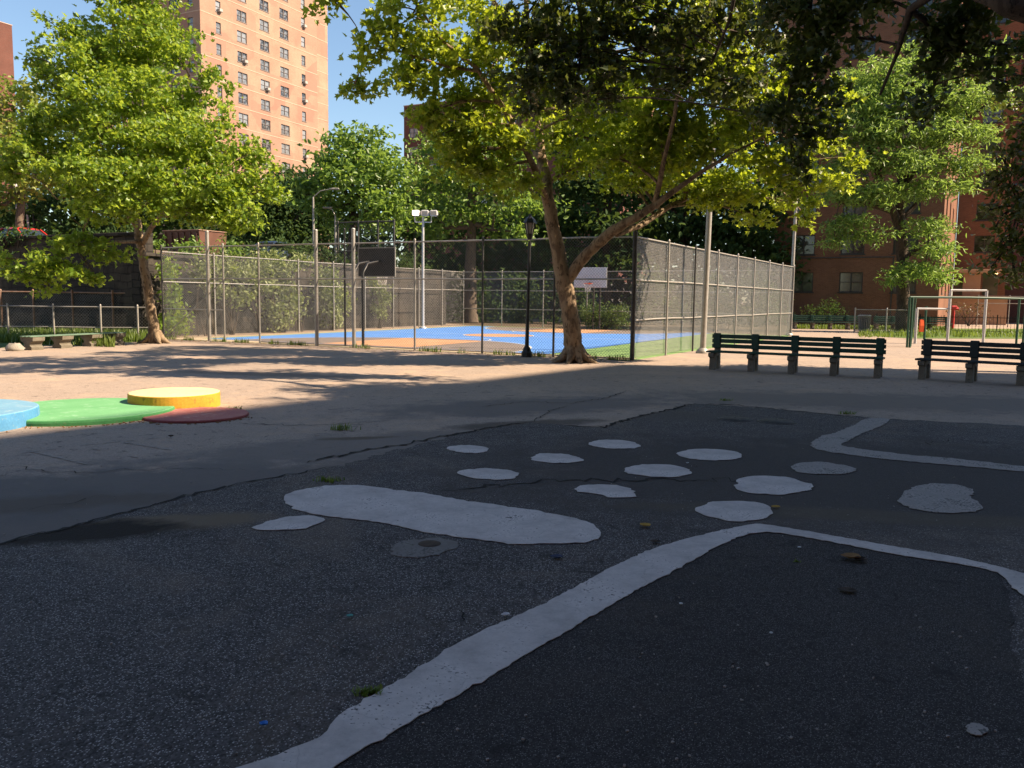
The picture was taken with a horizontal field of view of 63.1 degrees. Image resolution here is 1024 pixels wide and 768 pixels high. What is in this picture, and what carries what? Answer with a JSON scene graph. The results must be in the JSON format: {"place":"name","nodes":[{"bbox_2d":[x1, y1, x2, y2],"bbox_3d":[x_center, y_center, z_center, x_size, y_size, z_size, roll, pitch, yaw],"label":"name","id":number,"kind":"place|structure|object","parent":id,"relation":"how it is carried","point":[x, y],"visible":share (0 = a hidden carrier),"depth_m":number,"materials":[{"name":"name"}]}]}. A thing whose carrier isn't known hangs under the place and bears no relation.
{"place":"outdoors","nodes":[
{"label":"outdoors","id":0,"kind":"place"},
{"bbox_2d":[0,21,16,221],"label":"apartment tower","id":1,"kind":"structure","parent":0,"point":[6,56],"depth_m":144.03,"materials":[{"name":"red brick"}]},
{"bbox_2d":[154,250,408,269],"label":"earth bank","id":2,"kind":"structure","parent":0,"point":[157,251],"depth_m":34.93,"materials":[{"name":"soil"}]},
{"bbox_2d":[153,232,248,258],"bbox_3d":[-13.275,-5.572,34.999,2.522,1.461,5.698,4,7,32],"label":"bank shrub","id":3,"kind":"object","parent":2,"relation":"on","point":[194,242],"visible":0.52,"depth_m":34.83,"materials":[{"name":"green plant"}]},
{"bbox_2d":[240,236,324,263],"bbox_3d":[-10.890,-6.226,39.787,2.328,1.999,5.994,3,6,25],"label":"bank shrub","id":4,"kind":"object","parent":2,"relation":"on","point":[288,248],"visible":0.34,"depth_m":39.37,"materials":[{"name":"green plant"}]},
{"bbox_2d":[312,241,357,265],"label":"bank shrub","id":5,"kind":"object","parent":2,"relation":"on","point":[327,256],"visible":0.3,"depth_m":42.99,"materials":[{"name":"green plant"}]},
{"bbox_2d":[396,247,438,270],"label":"bank shrub","id":6,"kind":"object","parent":2,"relation":"on","point":[405,263],"visible":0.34,"depth_m":48.45,"materials":[{"name":"green plant"}]},
{"bbox_2d":[0,0,966,299],"label":"sky","id":7,"kind":"structure","parent":0,"point":[384,110],"materials":[{"name":"blue"}]},
{"bbox_2d":[0,302,1023,542],"bbox_3d":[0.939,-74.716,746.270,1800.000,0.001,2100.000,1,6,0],"label":"ground","id":8,"kind":"structure","parent":0,"point":[416,395],"depth_m":13.66,"materials":[{"name":"concrete"}]},
{"bbox_2d":[0,399,39,431],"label":"stepping disc","id":9,"kind":"object","parent":8,"relation":"on","point":[15,414],"visible":0.89,"depth_m":10.00,"materials":[{"name":"blue rubber"}]},
{"bbox_2d":[0,74,99,226],"label":"street tree","id":10,"kind":"object","parent":8,"relation":"on","point":[18,194],"visible":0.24,"depth_m":41.66,"materials":[{"name":"green plant"}]},
{"bbox_2d":[20,332,125,349],"bbox_3d":[-12.978,-1.296,24.867,0.460,0.394,3.542,3,6,18],"label":"stone bench","id":11,"kind":"object","parent":8,"relation":"on","point":[34,342],"visible":0.95,"depth_m":24.30,"materials":[{"name":"concrete"}]},
{"bbox_2d":[0,325,147,347],"bbox_3d":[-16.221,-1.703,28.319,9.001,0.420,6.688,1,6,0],"label":"verge grass","id":12,"kind":"structure","parent":8,"relation":"on","point":[10,336],"depth_m":27.38,"materials":[{"name":"green plant"}]},
{"bbox_2d":[0,303,147,336],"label":"chain link fence","id":13,"kind":"object","parent":12,"relation":"on","point":[100,307],"visible":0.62,"depth_m":28.32,"materials":[{"name":"metal"}]},
{"bbox_2d":[0,289,156,329],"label":"chain link fence","id":14,"kind":"object","parent":12,"relation":"on","point":[112,292],"visible":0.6,"depth_m":32.03,"materials":[{"name":"metal"}]},
{"bbox_2d":[0,232,154,331],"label":"retaining wall","id":15,"kind":"structure","parent":8,"relation":"on","point":[120,273],"depth_m":32.44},
{"bbox_2d":[0,223,37,248],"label":"hanging ivy","id":16,"kind":"object","parent":15,"relation":"hanging from","point":[15,233],"visible":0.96,"depth_m":33.81,"materials":[{"name":"green plant"}]},
{"bbox_2d":[26,398,174,426],"bbox_3d":[-5.739,0.356,11.151,2.307,0.079,2.307,1,6,0],"label":"stepping disc","id":17,"kind":"object","parent":8,"relation":"on","point":[77,412],"visible":0.67,"depth_m":10.79,"materials":[{"name":"green rubber"}]},
{"bbox_2d":[0,150,264,247],"label":"street tree","id":18,"kind":"object","parent":8,"relation":"on","point":[41,208],"visible":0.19,"depth_m":48.57,"materials":[{"name":"green plant"}]},
{"bbox_2d":[0,0,294,343],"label":"plane tree","id":19,"kind":"object","parent":8,"relation":"on","point":[85,119],"visible":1,"depth_m":24.70,"materials":[{"name":"green plant"}]},
{"bbox_2d":[127,387,220,408],"bbox_3d":[-4.860,0.211,12.040,1.244,0.209,1.244,1,6,0],"label":"stepping disc","id":20,"kind":"object","parent":8,"relation":"on","point":[184,397],"visible":0.92,"depth_m":11.66,"materials":[{"name":"yellow paint"}]},
{"bbox_2d":[142,407,248,423],"bbox_3d":[-4.185,0.406,11.054,1.344,0.039,1.344,1,6,0],"label":"stepping disc","id":21,"kind":"object","parent":8,"relation":"on","point":[197,415],"visible":0.81,"depth_m":10.83,"materials":[{"name":"red rubber"}]},
{"bbox_2d":[129,0,317,249],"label":"apartment tower","id":22,"kind":"structure","parent":8,"relation":"on","point":[267,49],"depth_m":115.23,"materials":[{"name":"orange brick"}]},
{"bbox_2d":[226,162,345,254],"label":"street tree","id":23,"kind":"object","parent":8,"relation":"on","point":[285,221],"visible":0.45,"depth_m":56.05,"materials":[{"name":"green plant"}]},
{"bbox_2d":[130,253,446,335],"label":"retaining wall","id":24,"kind":"structure","parent":8,"relation":"on","point":[136,289],"depth_m":38.31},
{"bbox_2d":[153,256,194,336],"bbox_3d":[-12.665,-3.209,31.242,1.436,3.136,1.858,1,6,0],"label":"climbing vine","id":25,"kind":"object","parent":24,"relation":"attached to","point":[175,291],"visible":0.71,"depth_m":31.02,"materials":[{"name":"green plant"}]},
{"bbox_2d":[185,248,275,335],"bbox_3d":[-11.417,-3.773,33.851,1.887,3.562,4.316,5,7,33],"label":"climbing vine","id":26,"kind":"object","parent":24,"relation":"attached to","point":[245,294],"visible":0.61,"depth_m":33.76,"materials":[{"name":"green plant"}]},
{"bbox_2d":[247,247,313,332],"bbox_3d":[-10.139,-4.096,36.481,2.042,3.773,3.815,4,7,29],"label":"climbing vine","id":27,"kind":"object","parent":24,"relation":"attached to","point":[277,287],"visible":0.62,"depth_m":36.22,"materials":[{"name":"green plant"}]},
{"bbox_2d":[306,262,357,329],"bbox_3d":[-8.541,-4.049,39.338,1.663,3.355,3.037,4,7,30],"label":"climbing vine","id":28,"kind":"object","parent":24,"relation":"attached to","point":[330,301],"visible":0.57,"depth_m":39.13,"materials":[{"name":"green plant"}]},
{"bbox_2d":[366,280,394,327],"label":"climbing vine","id":29,"kind":"object","parent":24,"relation":"attached to","point":[378,299],"visible":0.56,"depth_m":42.76,"materials":[{"name":"green plant"}]},
{"bbox_2d":[162,251,463,335],"bbox_3d":[-7.706,-4.103,39.608,0.104,3.310,21.526,4,7,27],"label":"chain link fence","id":30,"kind":"object","parent":8,"relation":"on","point":[304,286],"visible":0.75,"depth_m":36.50,"materials":[{"name":"metal"}]},
{"bbox_2d":[316,2,329,247],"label":"apartment tower","id":31,"kind":"structure","parent":8,"relation":"on","point":[322,72],"depth_m":144.10,"materials":[{"name":"orange brick"}]},
{"bbox_2d":[280,119,439,262],"label":"street tree","id":32,"kind":"object","parent":8,"relation":"on","point":[357,165],"visible":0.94,"depth_m":47.84,"materials":[{"name":"green plant"}]},
{"bbox_2d":[0,170,774,318],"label":"distant woods","id":33,"kind":"object","parent":8,"relation":"on","point":[535,266],"visible":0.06,"depth_m":69.62,"materials":[{"name":"green plant"}]},
{"bbox_2d":[164,334,629,360],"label":"fence line weeds","id":34,"kind":"object","parent":8,"relation":"on","point":[365,347],"visible":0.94,"depth_m":25.48,"materials":[{"name":"green plant"}]},
{"bbox_2d":[160,228,637,360],"bbox_3d":[-4.661,-2.975,26.007,17.814,3.910,0.135,4,7,27],"label":"chain link fence","id":35,"kind":"object","parent":8,"relation":"on","point":[315,279],"visible":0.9,"depth_m":25.63,"materials":[{"name":"metal"}]},
{"bbox_2d":[385,145,452,266],"label":"street tree","id":36,"kind":"object","parent":8,"relation":"on","point":[419,159],"visible":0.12,"depth_m":68.26,"materials":[{"name":"green plant"}]},
{"bbox_2d":[412,210,437,328],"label":"flood light","id":37,"kind":"object","parent":8,"relation":"on","point":[431,213],"visible":0.93,"depth_m":42.73,"materials":[{"name":"grey paint"}]},
{"bbox_2d":[166,325,784,359],"bbox_3d":[0.583,-2.037,35.557,18.744,0.024,21.489,4,7,27],"label":"court surface","id":38,"kind":"object","parent":8,"relation":"on","point":[597,338],"visible":0.71,"depth_m":31.79,"materials":[{"name":"blue paint"}]},
{"bbox_2d":[355,247,395,345],"bbox_3d":[-4.630,-2.819,27.379,1.404,3.320,1.393,-2,6,-24],"label":"basketball hoop","id":39,"kind":"object","parent":38,"relation":"on","point":[377,263],"visible":0.68,"depth_m":27.32,"materials":[{"name":"metal"}]},
{"bbox_2d":[574,267,606,329],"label":"basketball hoop","id":40,"kind":"object","parent":38,"relation":"on","point":[584,273],"visible":0.79,"depth_m":43.21,"materials":[{"name":"metal"}]},
{"bbox_2d":[394,104,572,322],"label":"shade tree","id":41,"kind":"object","parent":8,"relation":"on","point":[472,215],"visible":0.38,"depth_m":52.36,"materials":[{"name":"green plant"}]},
{"bbox_2d":[0,404,1023,767],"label":"asphalt overlay","id":42,"kind":"object","parent":8,"relation":"on","point":[108,578],"visible":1,"depth_m":4.96,"materials":[{"name":"grey asphalt"}]},
{"bbox_2d":[252,515,324,529],"bbox_3d":[-1.556,0.978,5.868,0.356,0.004,0.464,3,6,23],"label":"painted spot","id":43,"kind":"object","parent":42,"relation":"on","point":[295,522],"visible":1,"depth_m":5.86,"materials":[{"name":"white paint"}]},
{"bbox_2d":[352,683,382,696],"bbox_3d":[-0.586,1.236,3.362,0.134,0.030,0.089,-1,6,-13],"label":"weed tuft","id":44,"kind":"object","parent":42,"relation":"on","point":[365,691],"visible":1,"depth_m":3.37,"materials":[{"name":"green plant"}]},
{"bbox_2d":[390,537,458,558],"bbox_3d":[-0.558,1.046,5.348,0.428,0.008,0.448,1,6,0],"label":"drain patch","id":45,"kind":"object","parent":42,"relation":"on","point":[422,548],"visible":1,"depth_m":5.33,"materials":[{"name":"paint"}]},
{"bbox_2d":[284,485,600,543],"bbox_3d":[-0.591,0.954,6.224,2.672,0.004,0.974,4,7,27],"label":"painted bar","id":46,"kind":"object","parent":42,"relation":"on","point":[431,513],"visible":1,"depth_m":6.13,"materials":[{"name":"white paint"}]},
{"bbox_2d":[447,445,488,452],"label":"painted spot","id":47,"kind":"object","parent":42,"relation":"on","point":[469,449],"visible":1,"depth_m":8.84,"materials":[{"name":"white paint"}]},
{"bbox_2d":[457,468,518,479],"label":"painted spot","id":48,"kind":"object","parent":42,"relation":"on","point":[491,473],"visible":1,"depth_m":7.59,"materials":[{"name":"white paint"}]},
{"bbox_2d":[0,391,1020,622],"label":"asphalt cracks","id":49,"kind":"object","parent":42,"relation":"on","point":[484,485],"visible":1,"depth_m":7.50,"materials":[{"name":"black asphalt"}]},
{"bbox_2d":[0,420,1023,767],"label":"grit","id":50,"kind":"object","parent":42,"relation":"on","point":[574,646],"visible":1,"depth_m":3.54,"materials":[{"name":"gravel"}]},
{"bbox_2d":[531,453,583,462],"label":"painted spot","id":51,"kind":"object","parent":42,"relation":"on","point":[553,458],"visible":1,"depth_m":8.37,"materials":[{"name":"white paint"}]},
{"bbox_2d":[575,484,635,497],"bbox_3d":[0.779,0.893,6.986,0.509,0.004,0.477,1,6,0],"label":"painted spot","id":52,"kind":"object","parent":42,"relation":"on","point":[613,491],"visible":1,"depth_m":6.98,"materials":[{"name":"white paint"}]},
{"bbox_2d":[589,439,640,448],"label":"painted spot","id":53,"kind":"object","parent":42,"relation":"on","point":[616,444],"visible":1,"depth_m":9.22,"materials":[{"name":"white paint"}]},
{"bbox_2d":[624,464,691,476],"bbox_3d":[1.364,0.813,7.845,0.635,0.004,0.587,1,6,0],"label":"painted spot","id":54,"kind":"object","parent":42,"relation":"on","point":[658,470],"visible":1,"depth_m":7.83,"materials":[{"name":"white paint"}]},
{"bbox_2d":[334,532,1023,767],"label":"fine asphalt infill","id":55,"kind":"object","parent":42,"relation":"on","point":[583,719],"visible":1,"depth_m":3.53,"materials":[{"name":"black asphalt"}]},
{"bbox_2d":[236,524,1023,767],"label":"painted line","id":56,"kind":"object","parent":55,"relation":"on","point":[459,668],"visible":1,"depth_m":3.85,"materials":[{"name":"white paint"}]},
{"bbox_2d":[965,723,988,735],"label":"painted spot","id":57,"kind":"object","parent":55,"relation":"on","point":[977,729],"visible":1,"depth_m":3.13,"materials":[{"name":"paint"}]},
{"bbox_2d":[676,449,741,460],"bbox_3d":[2.062,0.734,8.699,0.684,0.004,0.655,1,6,0],"label":"painted spot","id":58,"kind":"object","parent":42,"relation":"on","point":[710,454],"visible":1,"depth_m":8.68,"materials":[{"name":"white paint"}]},
{"bbox_2d":[695,501,772,521],"bbox_3d":[1.704,0.968,6.372,0.614,0.004,0.628,1,6,0],"label":"painted spot","id":59,"kind":"object","parent":42,"relation":"on","point":[738,511],"visible":1,"depth_m":6.37,"materials":[{"name":"white paint"}]},
{"bbox_2d":[734,476,813,494],"bbox_3d":[2.279,0.881,7.290,0.724,0.004,0.758,1,6,0],"label":"painted spot","id":60,"kind":"object","parent":42,"relation":"on","point":[775,485],"visible":1,"depth_m":7.26,"materials":[{"name":"white paint"}]},
{"bbox_2d":[756,418,796,424],"bbox_3d":[3.547,0.498,11.188,0.529,0.013,0.529,1,6,0],"label":"manhole cover","id":61,"kind":"object","parent":42,"relation":"on","point":[776,421],"visible":1,"depth_m":11.13,"materials":[{"name":"metal"}]},
{"bbox_2d":[791,462,856,473],"bbox_3d":[3.002,0.810,8.074,0.643,0.004,0.607,1,6,0],"label":"painted spot","id":62,"kind":"object","parent":42,"relation":"on","point":[817,467],"visible":1,"depth_m":8.03,"materials":[{"name":"paint"}]},
{"bbox_2d":[810,418,1023,471],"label":"painted line","id":63,"kind":"object","parent":42,"relation":"on","point":[832,442],"visible":1,"depth_m":8.95,"materials":[{"name":"paint"}]},
{"bbox_2d":[897,483,982,512],"bbox_3d":[3.574,0.936,6.916,0.602,0.004,1.223,4,7,32],"label":"painted spot","id":64,"kind":"object","parent":42,"relation":"on","point":[942,498],"visible":1,"depth_m":6.83,"materials":[{"name":"paint"}]},
{"bbox_2d":[403,84,653,282],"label":"apartment tower","id":65,"kind":"structure","parent":8,"relation":"on","point":[412,131],"depth_m":119.87,"materials":[{"name":"red brick"}]},
{"bbox_2d":[521,214,536,356],"bbox_3d":[0.466,-2.696,22.884,0.380,3.918,0.329,1,6,0],"label":"post lantern","id":66,"kind":"object","parent":8,"relation":"on","point":[529,222],"visible":0.99,"depth_m":22.83,"materials":[{"name":"black paint"}]},
{"bbox_2d":[498,109,681,316],"label":"shade tree","id":67,"kind":"object","parent":8,"relation":"on","point":[600,223],"visible":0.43,"depth_m":57.98,"materials":[{"name":"green plant"}]},
{"bbox_2d":[301,0,888,363],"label":"plane tree","id":68,"kind":"object","parent":8,"relation":"on","point":[659,144],"visible":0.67,"depth_m":19.33,"materials":[{"name":"green plant"}]},
{"bbox_2d":[446,321,787,334],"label":"planting bed","id":69,"kind":"object","parent":8,"relation":"on","point":[544,325],"depth_m":50.47,"materials":[{"name":"green plant"}]},
{"bbox_2d":[446,266,513,322],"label":"undergrowth shrub","id":70,"kind":"object","parent":69,"relation":"on","point":[459,300],"visible":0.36,"depth_m":54.64,"materials":[{"name":"green plant"}]},
{"bbox_2d":[489,268,551,322],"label":"undergrowth shrub","id":71,"kind":"object","parent":69,"relation":"on","point":[518,294],"visible":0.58,"depth_m":55.57,"materials":[{"name":"green plant"}]},
{"bbox_2d":[530,267,597,324],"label":"undergrowth shrub","id":72,"kind":"object","parent":69,"relation":"on","point":[549,312],"visible":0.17,"depth_m":53.66,"materials":[{"name":"green plant"}]},
{"bbox_2d":[579,301,630,329],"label":"clipped hedge","id":73,"kind":"object","parent":69,"relation":"on","point":[604,315],"visible":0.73,"depth_m":44.73,"materials":[{"name":"green plant"}]},
{"bbox_2d":[621,264,691,324],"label":"undergrowth shrub","id":74,"kind":"object","parent":69,"relation":"on","point":[625,302],"visible":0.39,"depth_m":54.57,"materials":[{"name":"green plant"}]},
{"bbox_2d":[672,269,737,325],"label":"undergrowth shrub","id":75,"kind":"object","parent":69,"relation":"on","point":[708,298],"visible":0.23,"depth_m":55.38,"materials":[{"name":"green plant"}]},
{"bbox_2d":[717,265,794,326],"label":"undergrowth shrub","id":76,"kind":"object","parent":69,"relation":"on","point":[756,301],"visible":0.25,"depth_m":53.66,"materials":[{"name":"green plant"}]},
{"bbox_2d":[464,270,791,333],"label":"chain link fence","id":77,"kind":"object","parent":8,"relation":"on","point":[543,274],"visible":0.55,"depth_m":44.44,"materials":[{"name":"metal"}]},
{"bbox_2d":[614,109,746,322],"label":"shade tree","id":78,"kind":"object","parent":8,"relation":"on","point":[686,225],"visible":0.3,"depth_m":59.51,"materials":[{"name":"green plant"}]},
{"bbox_2d":[696,119,714,353],"bbox_3d":[5.924,-4.504,25.377,0.423,7.346,0.423,1,6,0],"label":"steel pole","id":79,"kind":"object","parent":8,"relation":"on","point":[702,349],"visible":0.56,"depth_m":25.46,"materials":[{"name":"grey metal"}]},
{"bbox_2d":[634,236,794,356],"bbox_3d":[8.307,-3.091,30.944,0.106,3.460,20.505,4,7,29],"label":"chain link fence","id":80,"kind":"object","parent":8,"relation":"on","point":[780,291],"visible":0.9,"depth_m":28.35,"materials":[{"name":"metal"}]},
{"bbox_2d":[466,0,1023,188],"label":"plane tree","id":81,"kind":"object","parent":8,"relation":"on","point":[948,34],"visible":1,"depth_m":14.16,"materials":[{"name":"green plant"}]},
{"bbox_2d":[706,121,825,315],"label":"shade tree","id":82,"kind":"object","parent":8,"relation":"on","point":[758,240],"visible":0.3,"depth_m":58.79,"materials":[{"name":"green plant"}]},
{"bbox_2d":[785,199,797,335],"bbox_3d":[13.329,-5.576,39.714,0.391,6.746,0.391,1,6,0],"label":"steel pole","id":83,"kind":"object","parent":8,"relation":"on","point":[793,246],"visible":0.43,"depth_m":39.62,"materials":[{"name":"grey metal"}]},
{"bbox_2d":[706,333,885,378],"bbox_3d":[6.353,-0.669,18.864,3.815,0.850,0.674,4,7,29],"label":"park bench","id":84,"kind":"object","parent":8,"relation":"on","point":[836,350],"visible":1,"depth_m":18.86,"materials":[{"name":"wood"}]},
{"bbox_2d":[792,315,866,329],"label":"park bench","id":85,"kind":"object","parent":8,"relation":"on","point":[796,319],"visible":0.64,"depth_m":50.32,"materials":[{"name":"wood"}]},
{"bbox_2d":[771,0,966,326],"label":"brick building","id":86,"kind":"structure","parent":8,"relation":"on","point":[845,277],"depth_m":57.97,"materials":[{"name":"brick"}]},
{"bbox_2d":[794,272,813,292],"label":"window","id":87,"kind":"structure","parent":86,"relation":"in","point":[806,287],"depth_m":59.99,"materials":[{"name":"black glass"}]},
{"bbox_2d":[795,235,815,255],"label":"window","id":88,"kind":"structure","parent":86,"relation":"in","point":[806,248],"depth_m":59.73,"materials":[{"name":"grey glass"}]},
{"bbox_2d":[837,272,862,293],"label":"window","id":89,"kind":"structure","parent":86,"relation":"in","point":[849,282],"depth_m":58.40,"materials":[{"name":"grey glass"}]},
{"bbox_2d":[839,234,864,254],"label":"window","id":90,"kind":"structure","parent":86,"relation":"in","point":[860,251],"depth_m":58.12,"materials":[{"name":"grey glass"}]},
{"bbox_2d":[858,328,1021,338],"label":"lawn strip","id":91,"kind":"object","parent":8,"relation":"on","point":[972,337],"visible":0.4,"depth_m":40.73,"materials":[{"name":"green plant"}]},
{"bbox_2d":[853,307,906,332],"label":"chain link fence","id":92,"kind":"object","parent":91,"relation":"on","point":[886,317],"visible":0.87,"depth_m":44.80,"materials":[{"name":"metal"}]},
{"bbox_2d":[797,324,1022,337],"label":"lawn grass","id":93,"kind":"structure","parent":91,"relation":"on","point":[969,333],"depth_m":43.58,"materials":[{"name":"green plant"}]},
{"bbox_2d":[873,316,951,330],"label":"park bench","id":94,"kind":"object","parent":91,"relation":"on","point":[940,320],"visible":0.59,"depth_m":49.87,"materials":[{"name":"green paint"}]},
{"bbox_2d":[806,34,1023,331],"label":"honey locust tree","id":95,"kind":"object","parent":91,"relation":"on","point":[869,115],"visible":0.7,"depth_m":44.04,"materials":[{"name":"green plant"}]},
{"bbox_2d":[913,289,987,343],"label":"pull up bars","id":96,"kind":"object","parent":8,"relation":"on","point":[949,314],"visible":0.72,"depth_m":33.40,"materials":[{"name":"grey paint"}]},
{"bbox_2d":[906,296,1023,347],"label":"swing frame","id":97,"kind":"object","parent":8,"relation":"on","point":[910,317],"visible":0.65,"depth_m":30.69,"materials":[{"name":"green paint"}]},
{"bbox_2d":[915,339,1023,385],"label":"park bench","id":98,"kind":"object","parent":8,"relation":"on","point":[971,365],"visible":1,"depth_m":17.36,"materials":[{"name":"wood"}]},
{"bbox_2d":[946,301,992,325],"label":"foundation shrub","id":99,"kind":"object","parent":8,"relation":"on","point":[966,312],"visible":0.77,"depth_m":61.73,"materials":[{"name":"green plant"}]},
{"bbox_2d":[950,269,1008,324],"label":"entrance porch","id":100,"kind":"object","parent":8,"relation":"on","point":[988,283],"visible":0.36,"depth_m":67.47,"materials":[{"name":"brick"}]},
{"bbox_2d":[982,275,997,294],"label":"window","id":101,"kind":"structure","parent":100,"relation":"in","point":[987,284],"depth_m":68.05,"materials":[{"name":"brown glass"}]},
{"bbox_2d":[952,6,1023,295],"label":"brick building","id":102,"kind":"structure","parent":8,"relation":"on","point":[967,212],"depth_m":70.11,"materials":[{"name":"brick"}]},
{"bbox_2d":[972,235,994,252],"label":"window","id":103,"kind":"structure","parent":102,"relation":"in","point":[979,242],"depth_m":70.39,"materials":[{"name":"black glass"}]},
{"bbox_2d":[964,87,1023,289],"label":"shade tree","id":104,"kind":"object","parent":8,"relation":"on","point":[1013,233],"visible":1,"depth_m":19.23,"materials":[{"name":"green plant"}]},
{"bbox_2d":[433,269,712,321],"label":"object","id":105,"kind":"structure","parent":0,"point":[498,287],"depth_m":60.91,"materials":[{"name":"plant"}]},
{"bbox_2d":[162,229,226,253],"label":"metal container","id":106,"kind":"object","parent":105,"relation":"on","point":[171,235],"visible":0.48,"depth_m":43.78,"materials":[{"name":"metal"}]},
{"bbox_2d":[337,219,394,259],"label":"chain link fence","id":107,"kind":"object","parent":105,"relation":"on","point":[361,222],"visible":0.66,"depth_m":45.23,"materials":[{"name":"metal"}]},
{"bbox_2d":[1005,55,1023,322],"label":"brick building","id":108,"kind":"structure","parent":0,"point":[1013,291],"depth_m":74.34,"materials":[{"name":"brick"}]},
{"label":"lawn","id":109,"kind":"structure","parent":0,"visible":0},
{"bbox_2d":[800,295,848,323],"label":"foundation shrub","id":110,"kind":"object","parent":109,"relation":"on","point":[834,310],"visible":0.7,"depth_m":54.14,"materials":[{"name":"green plant"}]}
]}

